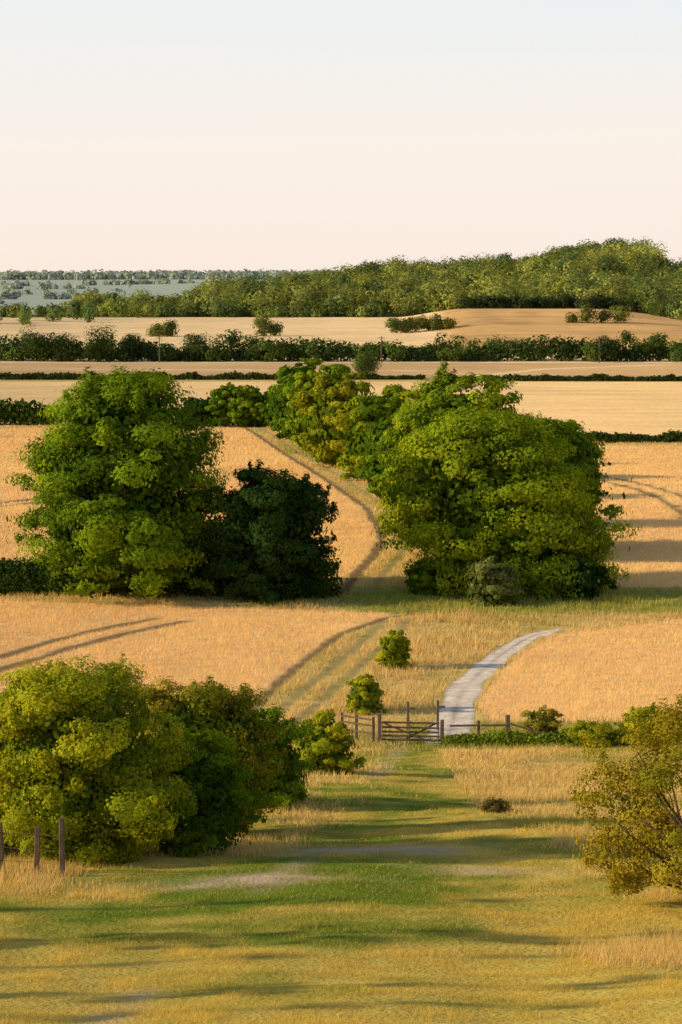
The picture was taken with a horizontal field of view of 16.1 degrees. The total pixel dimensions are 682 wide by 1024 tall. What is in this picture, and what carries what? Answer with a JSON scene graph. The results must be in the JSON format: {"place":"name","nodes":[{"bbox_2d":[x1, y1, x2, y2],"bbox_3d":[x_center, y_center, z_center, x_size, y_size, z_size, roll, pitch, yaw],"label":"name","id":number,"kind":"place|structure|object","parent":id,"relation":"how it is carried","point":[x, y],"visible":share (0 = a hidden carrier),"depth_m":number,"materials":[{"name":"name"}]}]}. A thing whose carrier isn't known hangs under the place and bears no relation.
{"place":"outdoors","nodes":[
{"label":"outdoors","id":0,"kind":"place"},
{"bbox_2d":[0,279,681,1023],"bbox_3d":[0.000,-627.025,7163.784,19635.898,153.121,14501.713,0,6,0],"label":"ground","id":1,"kind":"structure","parent":0,"point":[636,407],"depth_m":87.52,"materials":[{"name":"plant"}]},
{"bbox_2d":[0,683,30,848],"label":"hawthorn tree","id":2,"kind":"object","parent":1,"relation":"on","point":[6,690],"visible":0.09,"depth_m":59.52,"materials":[{"name":"green plant"}]},
{"bbox_2d":[0,397,64,425],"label":"hedge","id":3,"kind":"object","parent":1,"relation":"on","point":[24,412],"visible":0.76,"depth_m":344.53,"materials":[{"name":"green plant"}]},
{"bbox_2d":[0,817,64,875],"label":"wire fence","id":4,"kind":"object","parent":1,"relation":"on","point":[37,849],"visible":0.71,"depth_m":54.90,"materials":[{"name":"brown wood"}]},
{"bbox_2d":[18,325,57,361],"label":"oak tree","id":5,"kind":"object","parent":1,"relation":"on","point":[38,347],"visible":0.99,"depth_m":603.77,"materials":[{"name":"green plant"}]},
{"bbox_2d":[48,332,79,361],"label":"oak tree","id":6,"kind":"object","parent":1,"relation":"on","point":[59,349],"visible":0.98,"depth_m":604.51,"materials":[{"name":"green plant"}]},
{"bbox_2d":[0,653,195,867],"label":"hawthorn tree","id":7,"kind":"object","parent":1,"relation":"on","point":[75,729],"visible":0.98,"depth_m":57.02,"materials":[{"name":"green plant"}]},
{"bbox_2d":[77,321,118,361],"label":"oak tree","id":8,"kind":"object","parent":1,"relation":"on","point":[95,348],"visible":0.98,"depth_m":600.86,"materials":[{"name":"green plant"}]},
{"bbox_2d":[3,363,248,599],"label":"beech tree","id":9,"kind":"object","parent":1,"relation":"on","point":[118,462],"visible":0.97,"depth_m":156.18,"materials":[{"name":"green plant"}]},
{"bbox_2d":[115,332,145,361],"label":"oak tree","id":10,"kind":"object","parent":1,"relation":"on","point":[131,341],"visible":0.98,"depth_m":604.49,"materials":[{"name":"green plant"}]},
{"bbox_2d":[0,268,343,303],"bbox_3d":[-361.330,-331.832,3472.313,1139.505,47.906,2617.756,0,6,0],"label":"distant woodland","id":11,"kind":"object","parent":1,"relation":"on","point":[164,276],"visible":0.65,"depth_m":4417.12,"materials":[{"name":"green plant"}]},
{"bbox_2d":[0,546,349,598],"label":"hedge","id":12,"kind":"object","parent":1,"relation":"on","point":[28,575],"visible":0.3,"depth_m":159.90,"materials":[{"name":"green plant"}]},
{"bbox_2d":[177,397,213,425],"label":"hawthorn tree","id":13,"kind":"object","parent":1,"relation":"on","point":[203,405],"visible":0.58,"depth_m":341.37,"materials":[{"name":"green plant"}]},
{"bbox_2d":[181,332,211,361],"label":"oak tree","id":14,"kind":"object","parent":1,"relation":"on","point":[194,350],"visible":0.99,"depth_m":605.03,"materials":[{"name":"green plant"}]},
{"bbox_2d":[119,727,276,857],"bbox_3d":[-3.873,7.103,60.574,3.943,3.291,3.917,2,6,24],"label":"hawthorn tree","id":15,"kind":"object","parent":1,"relation":"on","point":[206,814],"visible":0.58,"depth_m":59.61,"materials":[{"name":"green plant"}]},
{"bbox_2d":[117,674,294,834],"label":"field maple tree","id":16,"kind":"object","parent":1,"relation":"on","point":[211,706],"visible":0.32,"depth_m":65.17,"materials":[{"name":"green plant"}]},
{"bbox_2d":[0,370,426,379],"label":"hedge","id":17,"kind":"object","parent":1,"relation":"on","point":[195,375],"visible":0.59,"depth_m":498.12,"materials":[{"name":"green plant"}]},
{"bbox_2d":[204,382,239,426],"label":"hawthorn tree","id":18,"kind":"object","parent":1,"relation":"on","point":[217,408],"visible":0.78,"depth_m":340.44,"materials":[{"name":"green plant"}]},
{"bbox_2d":[226,384,264,426],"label":"hawthorn tree","id":19,"kind":"object","parent":1,"relation":"on","point":[245,396],"visible":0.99,"depth_m":339.41,"materials":[{"name":"green plant"}]},
{"bbox_2d":[249,391,269,427],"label":"hawthorn tree","id":20,"kind":"object","parent":1,"relation":"on","point":[258,415],"visible":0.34,"depth_m":339.67,"materials":[{"name":"green plant"}]},
{"bbox_2d":[259,390,280,426],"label":"hawthorn tree","id":21,"kind":"object","parent":1,"relation":"on","point":[266,411],"visible":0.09,"depth_m":335.36,"materials":[{"name":"green plant"}]},
{"bbox_2d":[197,459,343,605],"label":"sycamore tree","id":22,"kind":"object","parent":1,"relation":"on","point":[283,515],"visible":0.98,"depth_m":156.36,"materials":[{"name":"green plant"}]},
{"bbox_2d":[235,703,319,808],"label":"blackthorn bush","id":23,"kind":"object","parent":1,"relation":"on","point":[287,778],"visible":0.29,"depth_m":74.64,"materials":[{"name":"green plant"}]},
{"bbox_2d":[267,357,324,439],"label":"beech tree","id":24,"kind":"object","parent":1,"relation":"on","point":[282,388],"visible":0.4,"depth_m":310.39,"materials":[{"name":"green plant"}]},
{"bbox_2d":[276,364,353,451],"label":"beech tree","id":25,"kind":"object","parent":1,"relation":"on","point":[304,381],"visible":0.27,"depth_m":288.55,"materials":[{"name":"green plant"}]},
{"bbox_2d":[290,708,365,774],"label":"hawthorn bush","id":26,"kind":"object","parent":1,"relation":"on","point":[327,745],"visible":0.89,"depth_m":88.48,"materials":[{"name":"green plant"}]},
{"bbox_2d":[289,371,374,466],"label":"field maple tree","id":27,"kind":"object","parent":1,"relation":"on","point":[330,412],"visible":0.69,"depth_m":265.64,"materials":[{"name":"green plant"}]},
{"bbox_2d":[0,736,681,1023],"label":"meadow grass","id":28,"kind":"structure","parent":1,"relation":"on","point":[354,973],"depth_m":47.08,"materials":[{"name":"green plant"}]},
{"bbox_2d":[0,424,681,971],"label":"tall dry grass","id":29,"kind":"structure","parent":1,"relation":"on","point":[624,950],"depth_m":111.93,"materials":[{"name":"yellow plant"}]},
{"bbox_2d":[0,332,681,361],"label":"hedge","id":30,"kind":"object","parent":1,"relation":"on","point":[515,350],"visible":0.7,"depth_m":607.52,"materials":[{"name":"green plant"}]},
{"bbox_2d":[0,329,681,362],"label":"tree belt","id":31,"kind":"object","parent":1,"relation":"on","point":[399,353],"visible":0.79,"depth_m":605.80,"materials":[{"name":"green plant"}]},
{"bbox_2d":[0,282,681,324],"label":"distant field trees","id":32,"kind":"object","parent":1,"relation":"on","point":[672,308],"visible":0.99,"depth_m":1004.60,"materials":[{"name":"green plant"}]},
{"bbox_2d":[0,427,681,722],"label":"wheat crop","id":33,"kind":"object","parent":1,"relation":"on","point":[279,458],"visible":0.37,"depth_m":146.60,"materials":[{"name":"yellow plant"}]},
{"bbox_2d":[341,712,374,741],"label":"wooden fence","id":34,"kind":"object","parent":1,"relation":"on","point":[356,730],"visible":0.73,"depth_m":108.99,"materials":[{"name":"brown wood"}]},
{"bbox_2d":[345,673,386,715],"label":"hawthorn bush","id":35,"kind":"object","parent":1,"relation":"on","point":[365,695],"visible":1,"depth_m":116.73,"materials":[{"name":"green plant"}]},
{"bbox_2d":[351,351,382,373],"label":"oak tree","id":36,"kind":"object","parent":1,"relation":"on","point":[366,364],"visible":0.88,"depth_m":503.27,"materials":[{"name":"green plant"}]},
{"bbox_2d":[336,383,410,480],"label":"beech tree","id":37,"kind":"object","parent":1,"relation":"on","point":[367,411],"visible":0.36,"depth_m":248.27,"materials":[{"name":"green plant"}]},
{"bbox_2d":[67,236,681,317],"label":"hillside woodland","id":38,"kind":"object","parent":1,"relation":"on","point":[621,269],"visible":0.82,"depth_m":1096.23,"materials":[{"name":"green plant"}]},
{"bbox_2d":[354,411,401,498],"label":"hawthorn tree","id":39,"kind":"object","parent":1,"relation":"on","point":[376,470],"visible":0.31,"depth_m":226.94,"materials":[{"name":"green plant"}]},
{"bbox_2d":[145,301,632,336],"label":"field trees","id":40,"kind":"object","parent":1,"relation":"on","point":[435,322],"visible":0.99,"depth_m":839.94,"materials":[{"name":"green plant"}]},
{"bbox_2d":[373,629,412,669],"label":"hawthorn bush","id":41,"kind":"object","parent":1,"relation":"on","point":[394,650],"visible":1,"depth_m":129.89,"materials":[{"name":"green plant"}]},
{"bbox_2d":[372,389,433,517],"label":"beech tree","id":42,"kind":"object","parent":1,"relation":"on","point":[407,395],"visible":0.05,"depth_m":202.20,"materials":[{"name":"green plant"}]},
{"bbox_2d":[378,713,443,744],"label":"wooden field gate","id":43,"kind":"structure","parent":1,"relation":"on","point":[410,735],"depth_m":108.01,"materials":[{"name":"brown wood"}]},
{"bbox_2d":[407,702,415,726],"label":"footpath post","id":44,"kind":"object","parent":1,"relation":"on","point":[410,708],"visible":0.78,"depth_m":111.84,"materials":[{"name":"brown wood"}]},
{"bbox_2d":[404,560,445,595],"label":"elder bush","id":45,"kind":"object","parent":1,"relation":"on","point":[417,583],"visible":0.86,"depth_m":160.41,"materials":[{"name":"green plant"}]},
{"bbox_2d":[436,700,444,729],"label":"footpath post","id":46,"kind":"object","parent":1,"relation":"on","point":[437,710],"visible":0.78,"depth_m":112.38,"materials":[{"name":"brown wood"}]},
{"bbox_2d":[368,360,555,551],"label":"beech tree","id":47,"kind":"object","parent":1,"relation":"on","point":[444,399],"visible":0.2,"depth_m":180.15,"materials":[{"name":"green plant"}]},
{"bbox_2d":[456,553,525,606],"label":"elder bush","id":48,"kind":"object","parent":1,"relation":"on","point":[496,586],"visible":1,"depth_m":154.93,"materials":[{"name":"green plant"}]},
{"bbox_2d":[477,796,513,813],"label":"bramble bush","id":49,"kind":"object","parent":1,"relation":"on","point":[496,806],"visible":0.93,"depth_m":71.98,"materials":[{"name":"green plant"}]},
{"bbox_2d":[450,715,546,743],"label":"wooden fence","id":50,"kind":"object","parent":1,"relation":"on","point":[507,724],"visible":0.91,"depth_m":107.90,"materials":[{"name":"brown wood"}]},
{"bbox_2d":[370,403,645,601],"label":"beech tree","id":51,"kind":"object","parent":1,"relation":"on","point":[501,496],"visible":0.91,"depth_m":159.93,"materials":[{"name":"green plant"}]},
{"bbox_2d":[519,704,564,737],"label":"dog rose bush","id":52,"kind":"object","parent":1,"relation":"on","point":[547,721],"visible":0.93,"depth_m":108.46,"materials":[{"name":"green plant"}]},
{"bbox_2d":[455,292,642,311],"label":"hilltop hedge","id":53,"kind":"object","parent":1,"relation":"on","point":[552,302],"visible":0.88,"depth_m":980.11,"materials":[{"name":"green plant"}]},
{"bbox_2d":[437,727,681,746],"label":"hedge","id":54,"kind":"object","parent":1,"relation":"on","point":[552,737],"visible":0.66,"depth_m":107.65,"materials":[{"name":"green plant"}]},
{"bbox_2d":[495,238,639,261],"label":"ridge pine trees","id":55,"kind":"object","parent":1,"relation":"on","point":[504,255],"visible":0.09,"depth_m":1481.16,"materials":[{"name":"green plant"}]},
{"bbox_2d":[454,373,681,380],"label":"hedge","id":56,"kind":"object","parent":1,"relation":"on","point":[592,377],"visible":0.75,"depth_m":491.49,"materials":[{"name":"green plant"}]},
{"bbox_2d":[524,415,632,548],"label":"beech tree","id":57,"kind":"object","parent":1,"relation":"on","point":[586,456],"visible":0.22,"depth_m":185.07,"materials":[{"name":"green plant"}]},
{"bbox_2d":[549,558,618,600],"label":"elder bush","id":58,"kind":"object","parent":1,"relation":"on","point":[591,583],"visible":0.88,"depth_m":157.94,"materials":[{"name":"green plant"}]},
{"bbox_2d":[560,719,618,747],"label":"bramble bush","id":59,"kind":"object","parent":1,"relation":"on","point":[581,726],"visible":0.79,"depth_m":107.00,"materials":[{"name":"green plant"}]},
{"bbox_2d":[590,334,623,361],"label":"oak tree","id":60,"kind":"object","parent":1,"relation":"on","point":[605,349],"visible":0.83,"depth_m":603.79,"materials":[{"name":"green plant"}]},
{"bbox_2d":[568,689,681,907],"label":"hawthorn tree","id":61,"kind":"object","parent":1,"relation":"on","point":[661,835],"visible":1,"depth_m":49.73,"materials":[{"name":"green plant"}]},
{"bbox_2d":[587,429,681,442],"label":"hedge","id":62,"kind":"object","parent":1,"relation":"on","point":[670,436],"visible":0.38,"depth_m":308.25,"materials":[{"name":"green plant"}]},
{"bbox_2d":[613,702,681,745],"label":"bramble bush","id":63,"kind":"object","parent":1,"relation":"on","point":[642,712],"visible":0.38,"depth_m":107.91,"materials":[{"name":"green plant"}]},
{"bbox_2d":[0,0,681,272],"label":"sky","id":64,"kind":"structure","parent":0,"point":[144,135],"materials":[{"name":"white"}]},
{"bbox_2d":[424,629,563,744],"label":"chalk path","id":65,"kind":"structure","parent":0,"point":[462,694],"depth_m":123.96,"materials":[{"name":"white gravel"}]}
]}

